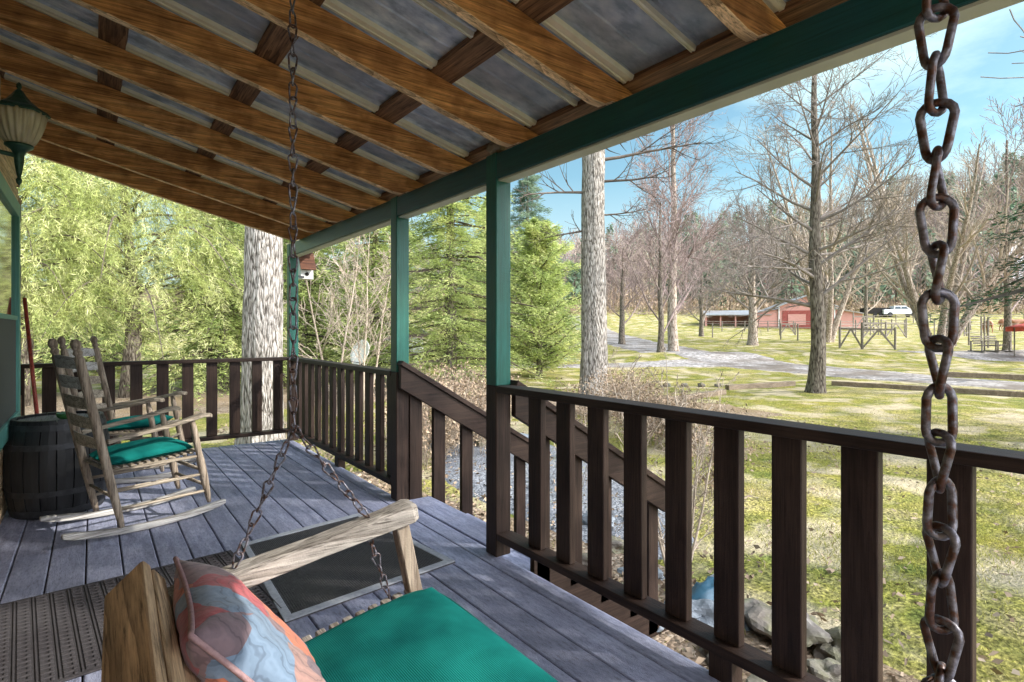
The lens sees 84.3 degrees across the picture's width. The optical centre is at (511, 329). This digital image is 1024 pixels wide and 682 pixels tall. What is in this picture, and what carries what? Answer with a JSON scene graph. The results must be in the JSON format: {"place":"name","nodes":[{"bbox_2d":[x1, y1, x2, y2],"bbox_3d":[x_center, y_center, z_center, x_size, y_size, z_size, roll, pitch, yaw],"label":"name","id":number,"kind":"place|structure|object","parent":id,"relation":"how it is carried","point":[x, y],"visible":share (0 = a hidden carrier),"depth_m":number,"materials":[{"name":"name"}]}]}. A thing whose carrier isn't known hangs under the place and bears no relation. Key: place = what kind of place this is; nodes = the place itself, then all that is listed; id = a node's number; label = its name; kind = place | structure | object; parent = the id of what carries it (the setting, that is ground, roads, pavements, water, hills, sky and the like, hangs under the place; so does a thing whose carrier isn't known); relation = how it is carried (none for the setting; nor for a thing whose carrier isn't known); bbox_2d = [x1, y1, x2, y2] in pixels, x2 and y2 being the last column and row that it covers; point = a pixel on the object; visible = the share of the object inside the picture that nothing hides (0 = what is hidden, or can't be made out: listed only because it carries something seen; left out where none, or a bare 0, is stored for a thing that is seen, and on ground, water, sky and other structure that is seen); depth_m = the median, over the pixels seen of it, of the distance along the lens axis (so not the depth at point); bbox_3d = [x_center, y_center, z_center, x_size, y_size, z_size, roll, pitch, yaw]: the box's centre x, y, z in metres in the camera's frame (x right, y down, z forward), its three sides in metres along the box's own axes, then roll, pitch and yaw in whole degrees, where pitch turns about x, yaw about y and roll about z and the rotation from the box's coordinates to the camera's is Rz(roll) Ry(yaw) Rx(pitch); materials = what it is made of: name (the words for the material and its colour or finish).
{"place":"outdoors","nodes":[
{"label":"outdoors","id":0,"kind":"place"},
{"bbox_2d":[350,340,368,364],"bbox_3d":[-4.157,1.163,15.441,0.508,1.789,0.584,0,0,-15],"label":"satellite dish","id":1,"kind":"object","parent":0,"point":[353,355],"visible":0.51,"depth_m":15.50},
{"bbox_2d":[19,1,1023,290],"label":"sky","id":2,"kind":"structure","parent":0,"point":[969,59],"materials":[{"name":"blue"}]},
{"bbox_2d":[31,178,1023,681],"bbox_3d":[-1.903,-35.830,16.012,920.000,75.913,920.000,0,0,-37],"label":"ground","id":3,"kind":"structure","parent":0,"point":[883,354],"depth_m":11.24,"materials":[{"name":"plant"}]},
{"bbox_2d":[0,76,20,523],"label":"log cabin","id":4,"kind":"object","parent":3,"relation":"on","point":[10,303],"visible":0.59,"depth_m":3.77,"materials":[{"name":"brown wood"}]},
{"bbox_2d":[0,171,20,449],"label":"window frame","id":5,"kind":"structure","parent":4,"relation":"in","point":[10,208],"depth_m":3.78,"materials":[{"name":"green wood"}]},
{"bbox_2d":[0,82,50,185],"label":"wall lantern","id":6,"kind":"object","parent":4,"relation":"attached to","point":[23,120],"depth_m":2.58,"materials":[{"name":"beige glass"}]},
{"bbox_2d":[27,187,177,378],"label":"hemlock","id":7,"kind":"object","parent":3,"relation":"on","point":[84,345],"visible":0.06,"depth_m":25.44,"materials":[{"name":"green plant"}]},
{"bbox_2d":[17,153,190,406],"bbox_3d":[-13.106,-1.578,15.596,7.888,7.735,8.660,0,0,18],"label":"weeping evergreen","id":8,"kind":"object","parent":3,"relation":"on","point":[25,294],"visible":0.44,"depth_m":14.89,"materials":[{"name":"green plant"}]},
{"bbox_2d":[18,155,306,412],"bbox_3d":[-11.659,-1.996,17.105,10.866,8.529,11.054,0,0,-2],"label":"weeping evergreen","id":9,"kind":"object","parent":3,"relation":"on","point":[159,259],"visible":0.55,"depth_m":15.35,"materials":[{"name":"green plant"}]},
{"bbox_2d":[87,206,336,400],"bbox_3d":[-9.737,-1.681,18.902,7.573,9.406,6.968,0,0,-37],"label":"hemlock","id":10,"kind":"object","parent":3,"relation":"on","point":[236,230],"visible":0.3,"depth_m":18.08,"materials":[{"name":"green plant"}]},
{"bbox_2d":[25,379,477,417],"bbox_3d":[-9.412,2.041,16.695,20.212,0.149,9.119,0,0,-37],"label":"pine straw","id":11,"kind":"object","parent":3,"relation":"on","point":[223,404],"visible":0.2,"depth_m":15.94,"materials":[{"name":"brown plant"}]},
{"bbox_2d":[234,226,285,444],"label":"hardwood tree","id":12,"kind":"object","parent":3,"relation":"on","point":[262,320],"visible":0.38,"depth_m":9.31,"materials":[{"name":"grey plant"}]},
{"bbox_2d":[178,238,390,384],"bbox_3d":[-8.535,-2.219,21.898,7.765,9.806,7.165,0,0,-37],"label":"hemlock","id":13,"kind":"object","parent":3,"relation":"on","point":[305,334],"visible":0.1,"depth_m":21.72,"materials":[{"name":"green plant"}]},
{"bbox_2d":[283,234,389,415],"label":"sapling","id":14,"kind":"object","parent":3,"relation":"on","point":[344,263],"visible":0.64,"depth_m":13.39,"materials":[{"name":"plant"}]},
{"bbox_2d":[312,230,423,410],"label":"sapling","id":15,"kind":"object","parent":3,"relation":"on","point":[379,344],"visible":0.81,"depth_m":14.37,"materials":[{"name":"plant"}]},
{"bbox_2d":[307,223,443,378],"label":"sapling","id":16,"kind":"object","parent":3,"relation":"on","point":[374,244],"visible":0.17,"depth_m":24.48,"materials":[{"name":"green plant"}]},
{"bbox_2d":[363,374,478,469],"bbox_3d":[-1.470,1.348,8.571,1.843,1.473,1.686,0,0,-37],"label":"dry shrub","id":17,"kind":"object","parent":3,"relation":"on","point":[426,437],"visible":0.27,"depth_m":8.44,"materials":[{"name":"plant"}]},
{"bbox_2d":[385,362,483,448],"bbox_3d":[-1.424,1.306,9.715,1.839,1.521,1.706,0,0,-37],"label":"dry shrub","id":18,"kind":"object","parent":3,"relation":"on","point":[455,387],"visible":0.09,"depth_m":9.53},
{"bbox_2d":[329,192,562,386],"bbox_3d":[-2.325,-4.195,20.900,8.468,12.977,6.908,0,0,10],"label":"cedar","id":19,"kind":"object","parent":3,"relation":"on","point":[448,329],"visible":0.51,"depth_m":20.57,"materials":[{"name":"green plant"}]},
{"bbox_2d":[415,361,485,432],"bbox_3d":[-1.204,1.318,10.557,1.851,1.497,1.634,0,0,21],"label":"dry shrub","id":20,"kind":"object","parent":3,"relation":"on","point":[461,380],"visible":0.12,"depth_m":10.56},
{"bbox_2d":[423,373,485,455],"bbox_3d":[-0.771,1.375,9.353,1.536,1.383,1.635,0,0,-37],"label":"dry shrub","id":21,"kind":"object","parent":3,"relation":"on","point":[475,435],"visible":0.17,"depth_m":9.21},
{"bbox_2d":[442,362,529,434],"bbox_3d":[-0.491,1.336,10.752,1.654,1.433,1.694,0,0,-37],"label":"dry shrub","id":22,"kind":"object","parent":3,"relation":"on","point":[484,385],"visible":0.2,"depth_m":10.72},
{"bbox_2d":[443,194,534,366],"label":"cedar","id":23,"kind":"object","parent":3,"relation":"on","point":[482,265],"visible":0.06,"depth_m":29.65,"materials":[{"name":"green plant"}]},
{"bbox_2d":[463,217,580,377],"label":"cedar","id":24,"kind":"object","parent":3,"relation":"on","point":[544,256],"visible":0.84,"depth_m":23.46,"materials":[{"name":"green plant"}]},
{"bbox_2d":[463,174,580,364],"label":"spruce","id":25,"kind":"object","parent":3,"relation":"on","point":[529,182],"visible":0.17,"depth_m":29.77,"materials":[{"name":"green plant"}]},
{"bbox_2d":[466,513,666,637],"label":"staircase","id":26,"kind":"structure","parent":3,"relation":"on","point":[639,623],"depth_m":3.41,"materials":[{"name":"wood"}]},
{"bbox_2d":[554,374,637,436],"bbox_3d":[1.629,1.451,11.073,1.765,1.268,1.454,0,0,-24],"label":"seedhead shrub","id":27,"kind":"object","parent":3,"relation":"on","point":[580,418],"visible":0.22,"depth_m":10.92,"materials":[{"name":"plant"}]},
{"bbox_2d":[202,143,1023,311],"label":"woods","id":28,"kind":"object","parent":3,"relation":"on","point":[570,258],"visible":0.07,"depth_m":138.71,"materials":[{"name":"plant"}]},
{"bbox_2d":[612,536,623,553],"bbox_3d":[0.939,2.018,5.293,0.288,0.151,0.373,0,0,-37],"label":"boulder","id":29,"kind":"object","parent":3,"relation":"on","point":[617,542],"visible":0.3,"depth_m":5.18,"materials":[{"name":"stone"}]},
{"bbox_2d":[587,366,649,414],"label":"seedhead shrub","id":30,"kind":"object","parent":3,"relation":"on","point":[605,377],"visible":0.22,"depth_m":13.39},
{"bbox_2d":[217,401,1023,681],"bbox_3d":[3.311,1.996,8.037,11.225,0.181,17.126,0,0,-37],"label":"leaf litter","id":31,"kind":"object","parent":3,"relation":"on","point":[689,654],"visible":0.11,"depth_m":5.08,"materials":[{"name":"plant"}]},
{"bbox_2d":[467,395,782,418],"bbox_3d":[2.537,2.077,15.707,9.608,0.093,4.671,0,0,28],"label":"shrub bed","id":32,"kind":"object","parent":3,"relation":"on","point":[752,412],"visible":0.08,"depth_m":14.42,"materials":[{"name":"brown plant"}]},
{"bbox_2d":[512,120,743,396],"bbox_3d":[2.771,-6.900,17.589,8.162,18.256,4.982,0,0,4],"label":"hardwood tree","id":33,"kind":"object","parent":3,"relation":"on","point":[594,350],"visible":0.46,"depth_m":16.91,"materials":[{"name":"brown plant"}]},
{"bbox_2d":[603,367,659,400],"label":"seedhead shrub","id":34,"kind":"object","parent":3,"relation":"on","point":[646,382],"visible":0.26,"depth_m":15.31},
{"bbox_2d":[351,472,920,681],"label":"mulch bed","id":35,"kind":"object","parent":3,"relation":"on","point":[752,637],"visible":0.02,"depth_m":3.72,"materials":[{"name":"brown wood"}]},
{"bbox_2d":[605,218,677,343],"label":"spreading tree","id":36,"kind":"object","parent":3,"relation":"on","point":[622,322],"visible":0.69,"depth_m":45.84,"materials":[{"name":"grey plant"}]},
{"bbox_2d":[604,370,682,420],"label":"seedhead shrub","id":37,"kind":"object","parent":3,"relation":"on","point":[620,384],"visible":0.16,"depth_m":12.10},
{"bbox_2d":[616,380,694,448],"bbox_3d":[2.576,1.518,10.064,1.458,1.162,1.348,0,0,13],"label":"seedhead shrub","id":38,"kind":"object","parent":3,"relation":"on","point":[655,400],"visible":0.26,"depth_m":10.05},
{"bbox_2d":[624,381,706,429],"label":"seedhead shrub","id":39,"kind":"object","parent":3,"relation":"on","point":[694,398],"visible":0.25,"depth_m":11.16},
{"bbox_2d":[607,156,726,351],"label":"tall tree","id":40,"kind":"object","parent":3,"relation":"on","point":[660,317],"visible":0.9,"depth_m":33.42,"materials":[{"name":"grey plant"}]},
{"bbox_2d":[325,152,1023,307],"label":"evergreens","id":41,"kind":"object","parent":3,"relation":"on","point":[578,274],"visible":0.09,"depth_m":120.75,"materials":[{"name":"green plant"}]},
{"bbox_2d":[604,344,757,565],"bbox_3d":[1.230,1.130,4.381,1.146,2.039,1.063,0,0,-7],"label":"sapling","id":42,"kind":"object","parent":3,"relation":"on","point":[661,539],"visible":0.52,"depth_m":4.33,"materials":[{"name":"plant"}]},
{"bbox_2d":[623,111,746,350],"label":"tall tree","id":43,"kind":"object","parent":3,"relation":"on","point":[673,344],"visible":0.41,"depth_m":37.71,"materials":[{"name":"beige plant"}]},
{"bbox_2d":[664,599,713,626],"bbox_3d":[1.305,1.999,3.989,0.376,0.239,0.437,0,0,-24],"label":"boulder","id":44,"kind":"object","parent":3,"relation":"on","point":[703,610],"visible":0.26,"depth_m":3.90,"materials":[{"name":"stone"}]},
{"bbox_2d":[692,576,713,599],"bbox_3d":[1.445,1.994,4.131,0.460,0.376,0.315,0,0,-23],"label":"tarp","id":45,"kind":"object","parent":44,"relation":"on","point":[704,589],"visible":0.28,"depth_m":4.06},
{"bbox_2d":[667,241,725,336],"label":"distant tree","id":46,"kind":"object","parent":3,"relation":"on","point":[700,300],"visible":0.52,"depth_m":57.88,"materials":[{"name":"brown plant"}]},
{"bbox_2d":[648,394,747,453],"bbox_3d":[3.082,1.621,9.607,1.671,0.966,1.419,0,0,-37],"label":"seedhead shrub","id":47,"kind":"object","parent":3,"relation":"on","point":[694,426],"visible":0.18,"depth_m":9.63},
{"bbox_2d":[685,389,725,399],"bbox_3d":[5.908,2.042,17.400,2.410,0.254,0.200,0,0,-42],"label":"edging timber","id":48,"kind":"object","parent":3,"relation":"on","point":[717,393],"visible":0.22,"depth_m":17.54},
{"bbox_2d":[409,283,1023,315],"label":"brush","id":49,"kind":"object","parent":3,"relation":"on","point":[934,306],"visible":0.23,"depth_m":104.63,"materials":[{"name":"plant"}]},
{"bbox_2d":[692,424,757,495],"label":"seedhead shrub","id":50,"kind":"object","parent":3,"relation":"on","point":[711,473],"visible":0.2,"depth_m":7.01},
{"bbox_2d":[703,310,771,326],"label":"lean to","id":51,"kind":"object","parent":3,"relation":"on","point":[726,315],"visible":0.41,"depth_m":83.48,"materials":[{"name":"metal"}]},
{"bbox_2d":[456,161,1023,309],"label":"evergreens","id":52,"kind":"object","parent":3,"relation":"on","point":[834,272],"visible":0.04,"depth_m":116.94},
{"bbox_2d":[684,194,806,345],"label":"spreading tree","id":53,"kind":"object","parent":3,"relation":"on","point":[753,303],"visible":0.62,"depth_m":44.77,"materials":[{"name":"beige plant"}]},
{"bbox_2d":[725,381,795,389],"bbox_3d":[8.808,1.998,20.000,2.969,0.288,0.200,0,0,-20],"label":"edging timber","id":54,"kind":"object","parent":3,"relation":"on","point":[759,385],"visible":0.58,"depth_m":19.89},
{"bbox_2d":[704,321,852,330],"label":"paddock fence","id":55,"kind":"object","parent":3,"relation":"on","point":[767,323],"visible":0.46,"depth_m":70.03,"materials":[{"name":"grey wood"}]},
{"bbox_2d":[744,598,832,646],"bbox_3d":[1.835,1.990,3.802,0.571,0.347,0.624,0,0,4],"label":"boulder","id":56,"kind":"object","parent":3,"relation":"on","point":[757,616],"visible":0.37,"depth_m":3.71,"materials":[{"name":"stone"}]},
{"bbox_2d":[757,295,863,328],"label":"barn","id":57,"kind":"structure","parent":3,"relation":"on","point":[800,313],"depth_m":77.20,"materials":[{"name":"red paint"}]},
{"bbox_2d":[788,314,805,324],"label":"door","id":58,"kind":"structure","parent":57,"relation":"in","point":[791,317],"depth_m":77.16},
{"bbox_2d":[673,32,958,392],"bbox_3d":[9.755,-4.628,18.491,7.784,13.609,7.792,0,0,-37],"label":"lawn tree","id":59,"kind":"object","parent":3,"relation":"on","point":[816,381],"visible":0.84,"depth_m":18.19,"materials":[{"name":"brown plant"}]},
{"bbox_2d":[807,658,840,681],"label":"boulder","id":60,"kind":"object","parent":3,"relation":"on","point":[827,669],"visible":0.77,"depth_m":3.25,"materials":[{"name":"stone"}]},
{"bbox_2d":[812,626,840,662],"bbox_3d":[2.018,2.000,3.494,0.252,0.270,0.372,0,0,-37],"label":"boulder","id":61,"kind":"object","parent":3,"relation":"on","point":[823,651],"visible":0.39,"depth_m":3.49,"materials":[{"name":"stone"}]},
{"bbox_2d":[745,102,923,342],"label":"river birch","id":62,"kind":"object","parent":3,"relation":"on","point":[831,330],"visible":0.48,"depth_m":48.24,"materials":[{"name":"beige plant"}]},
{"bbox_2d":[839,327,860,347],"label":"timber gate","id":63,"kind":"structure","parent":3,"relation":"on","point":[845,337],"depth_m":41.81,"materials":[{"name":"grey wood"}]},
{"bbox_2d":[828,195,898,331],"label":"distant tree","id":64,"kind":"object","parent":3,"relation":"on","point":[866,302],"visible":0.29,"depth_m":69.89,"materials":[{"name":"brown plant"}]},
{"bbox_2d":[831,381,916,390],"bbox_3d":[12.596,1.980,19.750,2.542,0.246,0.200,0,0,42],"label":"edging timber","id":65,"kind":"object","parent":3,"relation":"on","point":[874,385],"visible":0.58,"depth_m":19.64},
{"bbox_2d":[861,322,895,349],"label":"timber gate","id":66,"kind":"structure","parent":3,"relation":"on","point":[863,345],"depth_m":40.81,"materials":[{"name":"grey wood"}]},
{"bbox_2d":[882,306,912,316],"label":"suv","id":67,"kind":"object","parent":3,"relation":"on","point":[906,311],"visible":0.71,"depth_m":96.21,"materials":[{"name":"white metal"}]},
{"bbox_2d":[803,95,1023,348],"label":"river birch","id":68,"kind":"object","parent":3,"relation":"on","point":[953,284],"visible":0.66,"depth_m":34.68,"materials":[{"name":"beige plant"}]},
{"bbox_2d":[863,314,1023,322],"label":"paddock fence","id":69,"kind":"object","parent":3,"relation":"on","point":[895,317],"visible":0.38,"depth_m":85.05,"materials":[{"name":"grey wood"}]},
{"bbox_2d":[898,350,1023,360],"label":"driveway","id":70,"kind":"structure","parent":3,"relation":"on","point":[1001,356],"depth_m":32.74,"materials":[{"name":"gravel"}]},
{"bbox_2d":[967,336,1013,352],"bbox_3d":[28.722,0.852,33.975,2.060,0.985,1.050,0,0,-10],"label":"wooden glider","id":71,"kind":"object","parent":70,"relation":"on","point":[995,342],"visible":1,"depth_m":34.12,"materials":[{"name":"grey wood"}]},
{"bbox_2d":[917,386,1015,396],"bbox_3d":[14.468,1.990,18.100,2.451,0.255,0.200,0,0,41],"label":"edging timber","id":72,"kind":"object","parent":3,"relation":"on","point":[982,392],"visible":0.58,"depth_m":17.76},
{"bbox_2d":[911,198,1023,327],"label":"dark pine","id":73,"kind":"object","parent":3,"relation":"on","point":[997,297],"visible":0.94,"depth_m":10.56,"materials":[{"name":"brown plant"}]},
{"bbox_2d":[919,177,1022,329],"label":"distant tree","id":74,"kind":"object","parent":3,"relation":"on","point":[968,277],"visible":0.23,"depth_m":73.86,"materials":[{"name":"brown plant"}]},
{"bbox_2d":[955,316,988,347],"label":"paddock fence","id":75,"kind":"object","parent":3,"relation":"on","point":[981,332],"visible":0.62,"depth_m":45.23,"materials":[{"name":"grey wood"}]},
{"bbox_2d":[939,96,1023,349],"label":"distant tree","id":76,"kind":"object","parent":3,"relation":"on","point":[1007,335],"visible":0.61,"depth_m":39.89,"materials":[{"name":"grey plant"}]},
{"bbox_2d":[948,372,1023,379],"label":"edging timber","id":77,"kind":"object","parent":3,"relation":"on","point":[988,375],"visible":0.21,"depth_m":23.86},
{"bbox_2d":[981,9,1023,106],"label":"yard tree","id":78,"kind":"object","parent":3,"relation":"on","point":[1009,53],"visible":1,"depth_m":11.05,"materials":[{"name":"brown plant"}]},
{"bbox_2d":[428,435,693,559],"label":"gravel path","id":79,"kind":"structure","parent":0,"point":[479,489],"depth_m":7.28,"materials":[{"name":"gravel"}]},
{"bbox_2d":[417,359,728,367],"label":"side path","id":80,"kind":"structure","parent":0,"point":[686,363],"depth_m":29.33,"materials":[{"name":"gravel"}]},
{"bbox_2d":[572,315,1023,389],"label":"driveway","id":81,"kind":"structure","parent":0,"point":[746,360],"depth_m":28.40,"materials":[{"name":"gravel"}]},
{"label":"deck footings","id":82,"kind":"structure","parent":0,"visible":0},
{"bbox_2d":[0,474,158,681],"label":"deck frame","id":83,"kind":"object","parent":82,"relation":"on","point":[85,561],"depth_m":3.34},
{"bbox_2d":[0,439,719,681],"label":"deck","id":84,"kind":"structure","parent":83,"relation":"on","point":[557,633],"depth_m":3.05,"materials":[{"name":"wood"}]},
{"bbox_2d":[22,298,38,413],"bbox_3d":[-3.471,0.476,4.156,0.487,1.439,0.116,0,0,40],"label":"broom","id":85,"kind":"object","parent":84,"relation":"on","point":[31,360],"visible":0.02,"depth_m":4.20,"materials":[{"name":"wood"}]},
{"bbox_2d":[3,411,109,519],"bbox_3d":[-3.053,0.888,3.812,0.570,0.620,0.570,0,0,-37],"label":"barrel","id":86,"kind":"object","parent":84,"relation":"on","point":[42,474],"visible":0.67,"depth_m":3.57,"materials":[{"name":"wood"}]},
{"bbox_2d":[57,336,195,483],"bbox_3d":[-3.123,0.622,4.628,0.870,1.145,0.574,0,0,-12],"label":"rocking chair","id":87,"kind":"object","parent":84,"relation":"on","point":[108,406],"visible":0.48,"depth_m":4.70,"materials":[{"name":"brown wood"}]},
{"bbox_2d":[107,415,172,430],"bbox_3d":[-3.099,0.752,4.633,0.470,0.083,0.440,-4,1,-11],"label":"seat cushion","id":88,"kind":"object","parent":87,"relation":"on","point":[143,423],"visible":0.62,"depth_m":4.47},
{"bbox_2d":[39,338,225,540],"bbox_3d":[-2.361,0.622,3.566,0.574,1.145,0.870,0,0,39],"label":"rocking chair","id":89,"kind":"object","parent":84,"relation":"on","point":[91,423],"visible":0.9,"depth_m":3.42,"materials":[{"name":"brown wood"}]},
{"bbox_2d":[89,437,192,464],"bbox_3d":[-2.346,0.752,3.585,0.440,0.083,0.470,0,4,39],"label":"seat cushion","id":90,"kind":"object","parent":89,"relation":"on","point":[136,450],"visible":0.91,"depth_m":3.49,"materials":[{"name":"fabric"}]},
{"bbox_2d":[0,550,280,681],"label":"rubber mat","id":91,"kind":"object","parent":84,"relation":"on","point":[55,636],"visible":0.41,"depth_m":2.25,"materials":[{"name":"rubber"}]},
{"bbox_2d":[21,357,288,445],"bbox_3d":[-3.367,0.847,5.453,2.320,1.107,0.108,0,0,-37],"label":"porch railing","id":92,"kind":"object","parent":84,"relation":"on","point":[49,391],"visible":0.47,"depth_m":5.62,"materials":[{"name":"wood"}]},
{"bbox_2d":[287,243,297,440],"bbox_3d":[-2.393,0.131,6.172,0.096,2.132,0.098,0,0,-37],"label":"porch post","id":93,"kind":"object","parent":84,"relation":"on","point":[289,343],"visible":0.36,"depth_m":6.13,"materials":[{"name":"green paint"}]},
{"bbox_2d":[298,253,316,279],"bbox_3d":[-2.352,-0.724,6.372,0.216,0.309,0.262,0,0,-37],"label":"birdhouse","id":94,"kind":"object","parent":93,"relation":"attached to","point":[306,265],"visible":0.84,"depth_m":6.33,"materials":[{"name":"white paint"}]},
{"bbox_2d":[290,357,390,484],"bbox_3d":[-1.594,0.847,5.094,0.108,1.107,2.575,0,0,-37],"label":"porch railing","id":95,"kind":"object","parent":84,"relation":"on","point":[308,413],"visible":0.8,"depth_m":4.82,"materials":[{"name":"wood"}]},
{"bbox_2d":[241,513,454,622],"bbox_3d":[-0.915,1.194,3.024,0.872,0.011,1.140,0,0,-37],"label":"scraper mat","id":96,"kind":"object","parent":84,"relation":"on","point":[338,578],"visible":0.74,"depth_m":2.79,"materials":[{"name":"black rubber"}]},
{"bbox_2d":[391,196,408,500],"bbox_3d":[-0.796,0.131,4.016,0.096,2.132,0.098,0,0,-37],"label":"porch post","id":97,"kind":"object","parent":84,"relation":"on","point":[400,352],"visible":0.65,"depth_m":3.98,"materials":[{"name":"green paint"}]},
{"bbox_2d":[397,360,550,536],"bbox_3d":[-0.248,1.022,4.334,1.353,1.616,0.096,0,0,-37],"label":"stair handrail","id":98,"kind":"object","parent":97,"relation":"attached to","point":[420,387],"visible":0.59,"depth_m":4.15,"materials":[{"name":"wood"}]},
{"bbox_2d":[486,152,509,556],"bbox_3d":[-0.074,0.131,3.040,0.096,2.132,0.098,0,0,-37],"label":"porch post","id":99,"kind":"object","parent":84,"relation":"on","point":[497,354],"visible":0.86,"depth_m":3.00,"materials":[{"name":"green paint"}]},
{"bbox_2d":[486,141,505,154],"bbox_3d":[-0.086,-0.963,3.012,0.099,0.076,0.137,0,0,-15],"label":"bird nest","id":100,"kind":"object","parent":99,"relation":"on","point":[492,148],"visible":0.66,"depth_m":2.97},
{"bbox_2d":[0,0,1023,256],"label":"porch roof","id":101,"kind":"structure","parent":99,"relation":"on","point":[416,106],"depth_m":2.66,"materials":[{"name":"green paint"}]},
{"bbox_2d":[101,0,964,681],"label":"porch swing","id":102,"kind":"object","parent":101,"relation":"hanging from","point":[141,640],"visible":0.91,"depth_m":0.91,"materials":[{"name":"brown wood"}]},
{"bbox_2d":[173,556,325,681],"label":"throw pillow","id":103,"kind":"object","parent":102,"relation":"on","point":[230,627],"visible":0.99,"depth_m":1.09,"materials":[{"name":"fabric"}]},
{"bbox_2d":[304,587,557,681],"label":"bench cushion","id":104,"kind":"object","parent":102,"relation":"on","point":[431,634],"visible":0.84,"depth_m":1.27,"materials":[{"name":"fabric"}]},
{"bbox_2d":[510,380,664,634],"bbox_3d":[0.502,1.134,3.396,1.263,1.732,0.096,0,0,-37],"label":"stair handrail","id":105,"kind":"object","parent":99,"relation":"attached to","point":[655,492],"visible":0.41,"depth_m":3.41,"materials":[{"name":"wood"}]},
{"bbox_2d":[496,385,1023,681],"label":"porch railing","id":106,"kind":"object","parent":84,"relation":"on","point":[732,654],"visible":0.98,"depth_m":1.91,"materials":[{"name":"wood"}]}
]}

